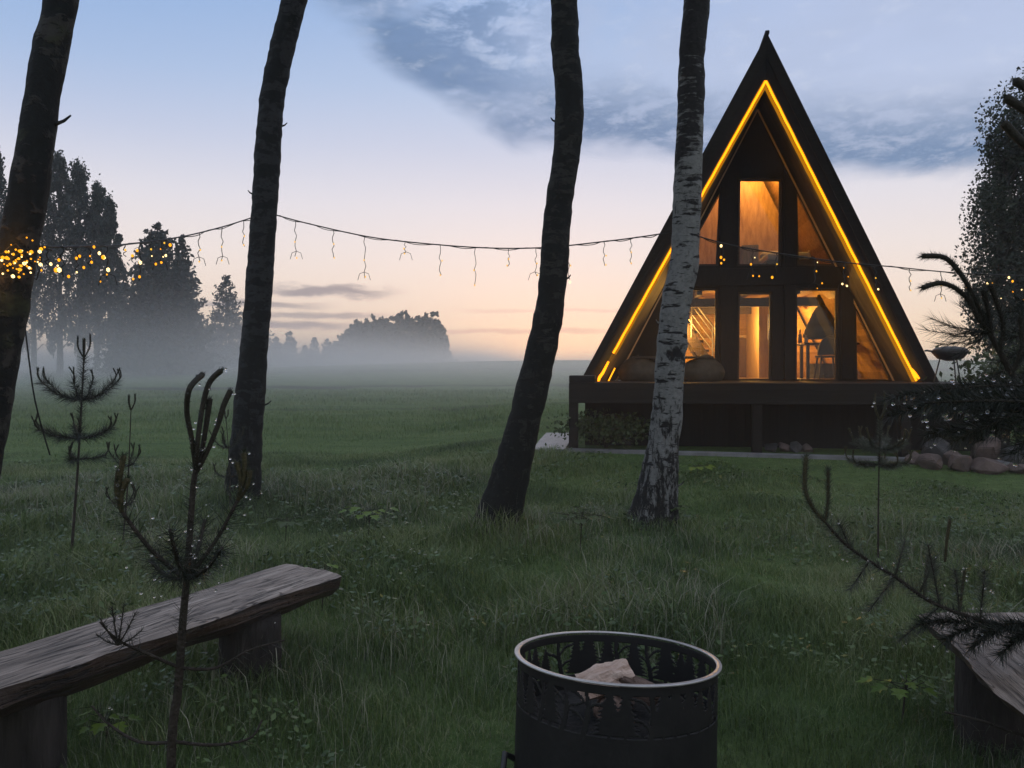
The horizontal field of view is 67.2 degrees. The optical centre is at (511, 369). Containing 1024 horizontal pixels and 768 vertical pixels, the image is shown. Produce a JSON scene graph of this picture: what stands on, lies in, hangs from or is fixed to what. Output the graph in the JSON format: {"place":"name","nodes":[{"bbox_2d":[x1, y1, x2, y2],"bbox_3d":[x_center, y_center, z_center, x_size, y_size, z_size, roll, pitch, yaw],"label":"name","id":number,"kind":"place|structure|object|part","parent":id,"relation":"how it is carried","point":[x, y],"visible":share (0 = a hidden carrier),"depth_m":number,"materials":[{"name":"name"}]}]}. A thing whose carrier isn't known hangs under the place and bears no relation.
{"place":"outdoors","nodes":[
{"label":"outdoors","id":0,"kind":"place"},
{"bbox_2d":[0,360,1023,767],"bbox_3d":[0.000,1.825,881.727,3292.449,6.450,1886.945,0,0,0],"label":"ground","id":1,"kind":"structure","parent":0,"point":[452,376],"depth_m":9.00,"materials":[{"name":"green plant"}]},
{"bbox_2d":[0,153,7,221],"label":"birch tree","id":2,"kind":"object","parent":1,"relation":"on","point":[3,181],"visible":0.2,"depth_m":74.18,"materials":[{"name":"green plant"}]},
{"bbox_2d":[0,0,78,476],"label":"birch tree","id":3,"kind":"object","parent":1,"relation":"on","point":[27,198],"visible":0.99,"depth_m":4.43,"materials":[{"name":"brown plant"}]},
{"bbox_2d":[0,237,45,279],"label":"string light","id":4,"kind":"object","parent":3,"relation":"attached to","point":[40,250],"visible":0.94,"depth_m":4.32,"materials":[{"name":"rubber"}]},
{"bbox_2d":[23,318,50,454],"bbox_3d":[-2.804,0.111,4.560,0.021,0.820,0.288,0,0,-4],"label":"supply wire","id":5,"kind":"object","parent":3,"relation":"hanging from","point":[33,387],"visible":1,"depth_m":4.48,"materials":[{"name":"rubber"}]},
{"bbox_2d":[37,217,253,285],"bbox_3d":[-3.042,-1.167,6.663,0.379,1.187,4.348,0,0,-3],"label":"string light","id":6,"kind":"object","parent":3,"relation":"hanging from","point":[59,270],"visible":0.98,"depth_m":5.99,"materials":[{"name":"rubber"}]},
{"bbox_2d":[22,222,57,373],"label":"birch tree","id":7,"kind":"object","parent":1,"relation":"on","point":[32,337],"visible":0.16,"depth_m":81.78,"materials":[{"name":"green plant"}]},
{"bbox_2d":[31,149,83,373],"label":"birch tree","id":8,"kind":"object","parent":1,"relation":"on","point":[60,174],"visible":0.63,"depth_m":79.44,"materials":[{"name":"green plant"}]},
{"bbox_2d":[29,333,124,558],"bbox_3d":[-3.535,0.673,6.298,0.788,1.969,0.737,0,0,0],"label":"pine sapling","id":9,"kind":"object","parent":1,"relation":"on","point":[76,436],"visible":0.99,"depth_m":6.29,"materials":[{"name":"green plant"}]},
{"bbox_2d":[53,156,103,373],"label":"birch tree","id":10,"kind":"object","parent":1,"relation":"on","point":[77,190],"visible":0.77,"depth_m":78.35,"materials":[{"name":"green plant"}]},
{"bbox_2d":[73,173,118,373],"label":"birch tree","id":11,"kind":"object","parent":1,"relation":"on","point":[98,197],"visible":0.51,"depth_m":78.83,"materials":[{"name":"green plant"}]},
{"bbox_2d":[76,709,142,741],"bbox_3d":[-1.744,1.554,3.313,0.290,0.147,0.235,0,0,0],"label":"leafy seedling","id":12,"kind":"object","parent":1,"relation":"on","point":[98,726],"visible":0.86,"depth_m":3.29,"materials":[{"name":"green plant"}]},
{"bbox_2d":[91,191,128,373],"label":"birch tree","id":13,"kind":"object","parent":1,"relation":"on","point":[109,224],"visible":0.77,"depth_m":77.58,"materials":[{"name":"green plant"}]},
{"bbox_2d":[105,393,141,540],"bbox_3d":[-3.330,0.913,6.580,0.292,1.453,0.286,0,0,-37],"label":"pine sapling","id":14,"kind":"object","parent":1,"relation":"on","point":[132,463],"visible":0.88,"depth_m":6.59,"materials":[{"name":"green plant"}]},
{"bbox_2d":[81,221,234,375],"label":"spruce tree","id":15,"kind":"object","parent":1,"relation":"on","point":[158,327],"visible":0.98,"depth_m":70.14,"materials":[{"name":"green plant"}]},
{"bbox_2d":[0,564,341,767],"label":"wooden bench","id":16,"kind":"object","parent":1,"relation":"on","point":[41,680],"visible":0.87,"depth_m":3.32,"materials":[{"name":"brown wood"}]},
{"bbox_2d":[72,367,291,767],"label":"pine sapling","id":17,"kind":"object","parent":1,"relation":"on","point":[191,571],"visible":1,"depth_m":1.74,"materials":[{"name":"plant"}]},
{"bbox_2d":[166,234,222,370],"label":"spruce tree","id":18,"kind":"object","parent":1,"relation":"on","point":[186,265],"visible":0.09,"depth_m":75.84,"materials":[{"name":"green plant"}]},
{"bbox_2d":[203,274,243,368],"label":"pine tree","id":19,"kind":"object","parent":1,"relation":"on","point":[229,348],"visible":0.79,"depth_m":87.25,"materials":[{"name":"plant"}]},
{"bbox_2d":[209,409,244,504],"bbox_3d":[-3.110,1.020,8.398,0.388,1.205,0.350,0,0,0],"label":"pine sapling","id":20,"kind":"object","parent":1,"relation":"on","point":[228,447],"visible":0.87,"depth_m":8.39,"materials":[{"name":"green plant"}]},
{"bbox_2d":[223,0,307,506],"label":"birch tree","id":21,"kind":"object","parent":1,"relation":"on","point":[249,404],"visible":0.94,"depth_m":8.87,"materials":[{"name":"brown plant"}]},
{"bbox_2d":[267,330,282,366],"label":"pine tree","id":22,"kind":"object","parent":1,"relation":"on","point":[270,352],"visible":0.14,"depth_m":127.87,"materials":[{"name":"grey plant"}]},
{"bbox_2d":[269,336,289,366],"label":"pine tree","id":23,"kind":"object","parent":1,"relation":"on","point":[279,354],"visible":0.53,"depth_m":129.55,"materials":[{"name":"grey plant"}]},
{"bbox_2d":[260,513,312,540],"bbox_3d":[-2.126,1.504,7.203,0.537,0.294,0.476,0,0,0],"label":"leafy seedling","id":24,"kind":"object","parent":1,"relation":"on","point":[281,524],"visible":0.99,"depth_m":7.12,"materials":[{"name":"green plant"}]},
{"bbox_2d":[281,331,300,366],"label":"pine tree","id":25,"kind":"object","parent":1,"relation":"on","point":[292,350],"visible":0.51,"depth_m":135.47,"materials":[{"name":"grey plant"}]},
{"bbox_2d":[296,345,317,365],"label":"pine tree","id":26,"kind":"object","parent":1,"relation":"on","point":[305,358],"visible":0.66,"depth_m":133.44,"materials":[{"name":"grey plant"}]},
{"bbox_2d":[308,337,325,365],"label":"pine tree","id":27,"kind":"object","parent":1,"relation":"on","point":[315,353],"visible":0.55,"depth_m":139.66,"materials":[{"name":"grey plant"}]},
{"bbox_2d":[305,563,338,610],"bbox_3d":[-1.262,1.419,5.011,0.251,0.327,0.256,0,0,-21],"label":"leafy seedling","id":28,"kind":"object","parent":1,"relation":"on","point":[332,566],"visible":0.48,"depth_m":5.00,"materials":[{"name":"green plant"}]},
{"bbox_2d":[319,338,337,364],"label":"pine tree","id":29,"kind":"object","parent":1,"relation":"on","point":[329,359],"visible":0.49,"depth_m":141.53,"materials":[{"name":"grey plant"}]},
{"bbox_2d":[339,502,399,538],"bbox_3d":[-1.321,1.459,7.179,0.568,0.400,0.495,0,0,0],"label":"leafy seedling","id":30,"kind":"object","parent":1,"relation":"on","point":[367,513],"visible":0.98,"depth_m":7.12,"materials":[{"name":"green plant"}]},
{"bbox_2d":[329,310,459,364],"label":"wood","id":31,"kind":"object","parent":1,"relation":"on","point":[407,339],"visible":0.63,"depth_m":148.29,"materials":[{"name":"grey plant"}]},
{"bbox_2d":[0,488,1017,765],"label":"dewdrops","id":32,"kind":"object","parent":1,"relation":"on","point":[514,584],"visible":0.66,"depth_m":5.55,"materials":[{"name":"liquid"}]},
{"bbox_2d":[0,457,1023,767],"bbox_3d":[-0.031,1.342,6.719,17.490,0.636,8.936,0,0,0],"label":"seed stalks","id":33,"kind":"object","parent":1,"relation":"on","point":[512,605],"visible":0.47,"depth_m":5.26,"materials":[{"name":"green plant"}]},
{"bbox_2d":[469,0,583,539],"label":"birch tree","id":34,"kind":"object","parent":1,"relation":"on","point":[509,479],"visible":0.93,"depth_m":7.28,"materials":[{"name":"black plant"}]},
{"bbox_2d":[548,506,614,551],"bbox_3d":[0.584,1.388,6.586,0.502,0.372,0.512,0,0,33],"label":"leafy seedling","id":35,"kind":"object","parent":1,"relation":"on","point":[582,521],"visible":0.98,"depth_m":6.56,"materials":[{"name":"green plant"}]},
{"bbox_2d":[546,408,650,447],"bbox_3d":[1.485,0.981,12.928,2.463,0.717,1.293,0,0,0],"label":"shrub","id":36,"kind":"object","parent":1,"relation":"on","point":[607,429],"visible":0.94,"depth_m":12.76,"materials":[{"name":"green plant"}]},
{"bbox_2d":[500,631,721,767],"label":"fire pit","id":37,"kind":"object","parent":1,"relation":"on","point":[559,724],"visible":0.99,"depth_m":2.65,"materials":[{"name":"metal"}]},
{"bbox_2d":[592,696,634,718],"bbox_3d":[0.384,1.239,2.865,0.134,0.114,0.312,8,-1,20],"label":"split log","id":38,"kind":"object","parent":37,"relation":"in","point":[617,699],"visible":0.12,"depth_m":2.75,"materials":[{"name":"brown wood"}]},
{"bbox_2d":[575,658,634,700],"bbox_3d":[0.342,1.143,2.839,0.224,0.112,0.139,-11,17,-25],"label":"split log","id":39,"kind":"object","parent":38,"relation":"on","point":[614,671],"visible":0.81,"depth_m":2.81,"materials":[{"name":"brown wood"}]},
{"bbox_2d":[619,675,659,705],"bbox_3d":[0.456,1.172,2.840,0.189,0.088,0.121,20,-26,11],"label":"split log","id":40,"kind":"object","parent":38,"relation":"on","point":[635,679],"visible":0.4,"depth_m":2.80,"materials":[{"name":"brown wood"}]},
{"bbox_2d":[626,0,709,531],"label":"birch tree","id":41,"kind":"object","parent":1,"relation":"on","point":[656,496],"visible":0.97,"depth_m":7.68,"materials":[{"name":"white plant"}]},
{"bbox_2d":[276,215,671,285],"bbox_3d":[-0.538,-1.344,8.340,4.449,0.879,0.135,0,0,11],"label":"string light","id":42,"kind":"object","parent":41,"relation":"hanging from","point":[468,247],"visible":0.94,"depth_m":8.35,"materials":[{"name":"rubber"}]},
{"bbox_2d":[697,235,1023,301],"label":"string light","id":43,"kind":"object","parent":41,"relation":"hanging from","point":[797,256],"visible":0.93,"depth_m":8.52,"materials":[{"name":"rubber"}]},
{"bbox_2d":[670,505,687,512],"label":"leafy seedling","id":44,"kind":"object","parent":1,"relation":"on","point":[679,507],"visible":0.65,"depth_m":7.63,"materials":[{"name":"green plant"}]},
{"bbox_2d":[679,462,714,473],"bbox_3d":[2.689,1.425,10.972,0.547,0.166,0.535,0,0,-25],"label":"leafy seedling","id":45,"kind":"object","parent":1,"relation":"on","point":[700,468],"visible":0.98,"depth_m":10.90,"materials":[{"name":"green plant"}]},
{"bbox_2d":[764,443,777,451],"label":"stone","id":46,"kind":"object","parent":1,"relation":"on","point":[770,447],"visible":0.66,"depth_m":12.48,"materials":[{"name":"grey stone"}]},
{"bbox_2d":[778,442,789,451],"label":"stone","id":47,"kind":"object","parent":1,"relation":"on","point":[783,447],"visible":0.91,"depth_m":12.44,"materials":[{"name":"stone"}]},
{"bbox_2d":[569,30,1009,456],"bbox_3d":[5.031,-2.111,16.435,7.066,7.222,8.691,0,0,8],"label":"frame cabin","id":48,"kind":"object","parent":1,"relation":"on","point":[771,181],"visible":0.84,"depth_m":14.08,"materials":[{"name":"wood"}]},
{"bbox_2d":[617,355,654,380],"bbox_3d":[2.474,-0.045,14.818,0.876,0.511,0.885,0,0,-9],"label":"beanbag chair","id":49,"kind":"object","parent":48,"relation":"on","point":[630,369],"visible":0.72,"depth_m":14.51,"materials":[{"name":"beige fabric"}]},
{"bbox_2d":[633,356,713,358],"bbox_3d":[3.093,-0.025,14.884,1.500,0.470,0.600,0,0,8],"label":"terrace table","id":50,"kind":"object","parent":48,"relation":"on","point":[654,357],"visible":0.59,"depth_m":14.64,"materials":[{"name":"brown wood"}]},
{"bbox_2d":[684,354,724,380],"bbox_3d":[3.611,-0.046,14.672,0.860,0.513,0.823,0,0,31],"label":"beanbag chair","id":51,"kind":"object","parent":48,"relation":"on","point":[703,369],"visible":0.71,"depth_m":14.37,"materials":[{"name":"beige fabric"}]},
{"bbox_2d":[693,288,716,359],"bbox_3d":[3.563,-0.712,15.450,1.086,1.858,0.050,0,0,8],"label":"window","id":52,"kind":"structure","parent":48,"relation":"in","point":[695,289],"depth_m":15.35,"materials":[{"name":"brown wood"}]},
{"bbox_2d":[699,194,719,265],"bbox_3d":[3.745,-2.799,15.424,0.818,1.457,0.050,0,0,8],"label":"window","id":53,"kind":"structure","parent":48,"relation":"in","point":[717,246],"depth_m":15.35,"materials":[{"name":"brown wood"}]},
{"bbox_2d":[739,336,745,376],"bbox_3d":[5.827,-0.337,19.041,0.408,1.015,0.096,0,0,8],"label":"inner door","id":54,"kind":"structure","parent":48,"relation":"in","point":[742,341],"depth_m":19.06,"materials":[{"name":"brown wood"}]},
{"bbox_2d":[739,245,758,263],"bbox_3d":[5.048,-2.321,16.427,0.329,0.620,0.522,0,0,8],"label":"wardrobe","id":55,"kind":"object","parent":48,"relation":"on","point":[745,257],"visible":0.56,"depth_m":16.18,"materials":[{"name":"wood"}]},
{"bbox_3d":[4.931,-2.322,16.189,0.152,0.560,0.020,0,0,8],"label":"door","id":56,"kind":"part","parent":55,"relation":"part of","materials":[{"name":"wood"}]},
{"bbox_3d":[5.094,-2.322,16.166,0.152,0.560,0.020,0,0,8],"label":"door","id":57,"kind":"part","parent":55,"relation":"part of","materials":[{"name":"brown wood"}]},
{"bbox_2d":[737,292,771,379],"bbox_3d":[4.800,-0.663,15.260,0.670,1.754,0.082,0,0,8],"label":"glass door","id":58,"kind":"structure","parent":48,"relation":"in","point":[739,293],"depth_m":15.23,"materials":[{"name":"brown wood"}]},
{"bbox_2d":[738,179,780,265],"bbox_3d":[4.896,-2.922,15.262,0.840,1.749,0.050,0,0,8],"label":"window","id":59,"kind":"structure","parent":48,"relation":"in","point":[739,180],"depth_m":15.23,"materials":[{"name":"brown wood"}]},
{"bbox_2d":[759,251,811,263],"bbox_3d":[5.638,-2.261,15.991,0.900,0.500,1.100,0,0,8],"label":"bed","id":60,"kind":"object","parent":48,"relation":"on","point":[768,258],"visible":0.36,"depth_m":15.50,"materials":[{"name":"grey fabric"}]},
{"bbox_2d":[797,192,834,265],"bbox_3d":[5.963,-2.784,15.112,0.739,1.512,0.050,0,0,8],"label":"window","id":61,"kind":"structure","parent":48,"relation":"in","point":[832,264],"depth_m":15.11,"materials":[{"name":"brown wood"}]},
{"bbox_2d":[795,288,837,379],"bbox_3d":[5.961,-0.686,15.113,0.805,1.835,0.050,0,0,8],"label":"window","id":62,"kind":"structure","parent":48,"relation":"in","point":[797,289],"depth_m":15.04,"materials":[{"name":"brown wood"}]},
{"bbox_2d":[803,295,834,377],"bbox_3d":[6.780,-0.729,16.840,0.800,1.817,0.800,0,0,8],"label":"fireplace hood","id":63,"kind":"object","parent":48,"relation":"on","point":[820,325],"visible":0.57,"depth_m":16.60,"materials":[{"name":"metal"}]},
{"bbox_2d":[814,336,834,378],"bbox_3d":[6.385,-0.250,15.603,0.483,0.864,0.458,0,0,8],"label":"dining chair","id":64,"kind":"object","parent":48,"relation":"on","point":[826,346],"visible":0.63,"depth_m":15.41,"materials":[{"name":"grey wood"}]},
{"bbox_2d":[797,343,859,378],"bbox_3d":[6.957,-0.190,16.058,1.800,0.740,0.700,0,0,8],"label":"dining table","id":65,"kind":"object","parent":48,"relation":"on","point":[807,345],"visible":0.39,"depth_m":15.88,"materials":[{"name":"brown wood"}]},
{"bbox_2d":[798,329,801,342],"bbox_3d":[5.982,-0.702,15.993,0.077,0.280,0.077,0,0,8],"label":"bottle","id":66,"kind":"object","parent":65,"relation":"on","point":[799,338],"visible":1,"depth_m":15.96,"materials":[{"name":"brown glass"}]},
{"bbox_2d":[856,326,891,379],"bbox_3d":[7.023,-0.561,14.963,0.688,1.580,0.050,0,0,8],"label":"window","id":67,"kind":"structure","parent":48,"relation":"in","point":[889,378],"depth_m":14.96,"materials":[{"name":"brown wood"}]},
{"bbox_2d":[924,346,968,382],"bbox_3d":[7.292,-0.091,12.836,0.554,0.607,0.570,0,0,-37],"label":"barbecue grill","id":68,"kind":"object","parent":48,"relation":"on","point":[940,355],"visible":0.8,"depth_m":12.68,"materials":[{"name":"black metal"}]},
{"bbox_2d":[789,441,801,452],"bbox_3d":[4.597,1.258,12.476,0.231,0.208,0.267,0,0,8],"label":"stone","id":69,"kind":"object","parent":1,"relation":"on","point":[795,446],"visible":0.94,"depth_m":12.40,"materials":[{"name":"grey stone"}]},
{"bbox_2d":[801,443,812,451],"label":"stone","id":70,"kind":"object","parent":1,"relation":"on","point":[806,447],"visible":0.77,"depth_m":12.37,"materials":[{"name":"grey stone"}]},
{"bbox_2d":[844,391,912,562],"bbox_3d":[3.050,0.920,6.372,0.546,1.512,0.567,0,0,0],"label":"pine sapling","id":71,"kind":"object","parent":1,"relation":"on","point":[874,448],"visible":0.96,"depth_m":6.38,"materials":[{"name":"plant"}]},
{"bbox_2d":[856,670,938,723],"bbox_3d":[1.766,1.512,3.506,0.359,0.228,0.316,0,0,0],"label":"leafy seedling","id":72,"kind":"object","parent":1,"relation":"on","point":[900,693],"visible":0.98,"depth_m":3.48,"materials":[{"name":"green plant"}]},
{"bbox_2d":[797,77,1023,737],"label":"pine tree","id":73,"kind":"object","parent":1,"relation":"on","point":[1002,407],"visible":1,"depth_m":2.91,"materials":[{"name":"plant"}]},
{"bbox_2d":[904,451,919,464],"bbox_3d":[6.036,1.339,11.597,0.242,0.234,0.280,0,0,27],"label":"stone","id":74,"kind":"object","parent":1,"relation":"on","point":[915,454],"visible":0.48,"depth_m":11.54,"materials":[{"name":"grey stone"}]},
{"bbox_2d":[916,453,942,469],"bbox_3d":[6.139,1.358,11.316,0.290,0.272,0.348,0,0,-38],"label":"stone","id":75,"kind":"object","parent":1,"relation":"on","point":[930,461],"visible":0.96,"depth_m":11.21,"materials":[{"name":"grey stone"}]},
{"bbox_2d":[921,437,950,456],"bbox_3d":[6.572,1.254,11.892,0.385,0.438,0.463,0,0,-17],"label":"stone","id":76,"kind":"object","parent":1,"relation":"on","point":[938,447],"visible":0.53,"depth_m":11.78,"materials":[{"name":"grey stone"}]},
{"bbox_2d":[942,450,961,464],"bbox_3d":[6.566,1.348,11.511,0.313,0.304,0.272,0,0,-15],"label":"stone","id":77,"kind":"object","parent":1,"relation":"on","point":[945,457],"visible":0.42,"depth_m":11.46,"materials":[{"name":"grey stone"}]},
{"bbox_2d":[947,455,972,471],"bbox_3d":[6.528,1.371,11.210,0.418,0.292,0.284,0,0,-40],"label":"stone","id":78,"kind":"object","parent":1,"relation":"on","point":[962,463],"visible":0.88,"depth_m":11.08,"materials":[{"name":"grey stone"}]},
{"bbox_2d":[918,612,1023,760],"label":"wooden bench","id":79,"kind":"object","parent":1,"relation":"on","point":[983,690],"visible":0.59,"depth_m":3.16,"materials":[{"name":"brown wood"}]},
{"bbox_2d":[923,326,1023,444],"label":"shrub","id":80,"kind":"object","parent":1,"relation":"on","point":[967,364],"visible":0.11,"depth_m":13.31,"materials":[{"name":"green plant"}]},
{"bbox_2d":[970,437,1000,459],"bbox_3d":[7.293,1.259,11.838,0.435,0.499,0.511,0,0,44],"label":"stone","id":81,"kind":"object","parent":1,"relation":"on","point":[994,446],"visible":0.51,"depth_m":11.65,"materials":[{"name":"grey stone"}]},
{"bbox_2d":[951,62,1023,371],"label":"birch tree","id":82,"kind":"object","parent":1,"relation":"on","point":[1004,226],"visible":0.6,"depth_m":24.07,"materials":[{"name":"green plant"}]},
{"bbox_2d":[970,457,1009,474],"bbox_3d":[6.833,1.403,11.116,0.440,0.290,0.432,0,0,-9],"label":"stone","id":83,"kind":"object","parent":1,"relation":"on","point":[981,465],"visible":0.74,"depth_m":10.97,"materials":[{"name":"grey stone"}]},
{"bbox_2d":[999,445,1023,463],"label":"stone","id":84,"kind":"object","parent":1,"relation":"on","point":[1004,458],"visible":0.4,"depth_m":11.49,"materials":[{"name":"grey stone"}]},
{"bbox_2d":[1006,463,1023,473],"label":"stone","id":85,"kind":"object","parent":1,"relation":"on","point":[1013,469],"visible":0.59,"depth_m":10.99,"materials":[{"name":"grey stone"}]},
{"bbox_2d":[0,387,1023,526],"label":"lawn grass","id":86,"kind":"structure","parent":0,"point":[333,419],"depth_m":24.13,"materials":[{"name":"green plant"}]},
{"bbox_2d":[0,0,1023,369],"label":"sky","id":87,"kind":"structure","parent":0,"point":[422,121],"materials":[{"name":"blue"}]},
{"bbox_2d":[535,433,568,452],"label":"path","id":88,"kind":"structure","parent":0,"point":[552,440],"depth_m":13.59,"materials":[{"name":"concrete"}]},
{"bbox_2d":[565,448,1011,464],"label":"path","id":89,"kind":"structure","parent":0,"point":[741,454],"depth_m":12.04,"materials":[{"name":"concrete"}]}
]}

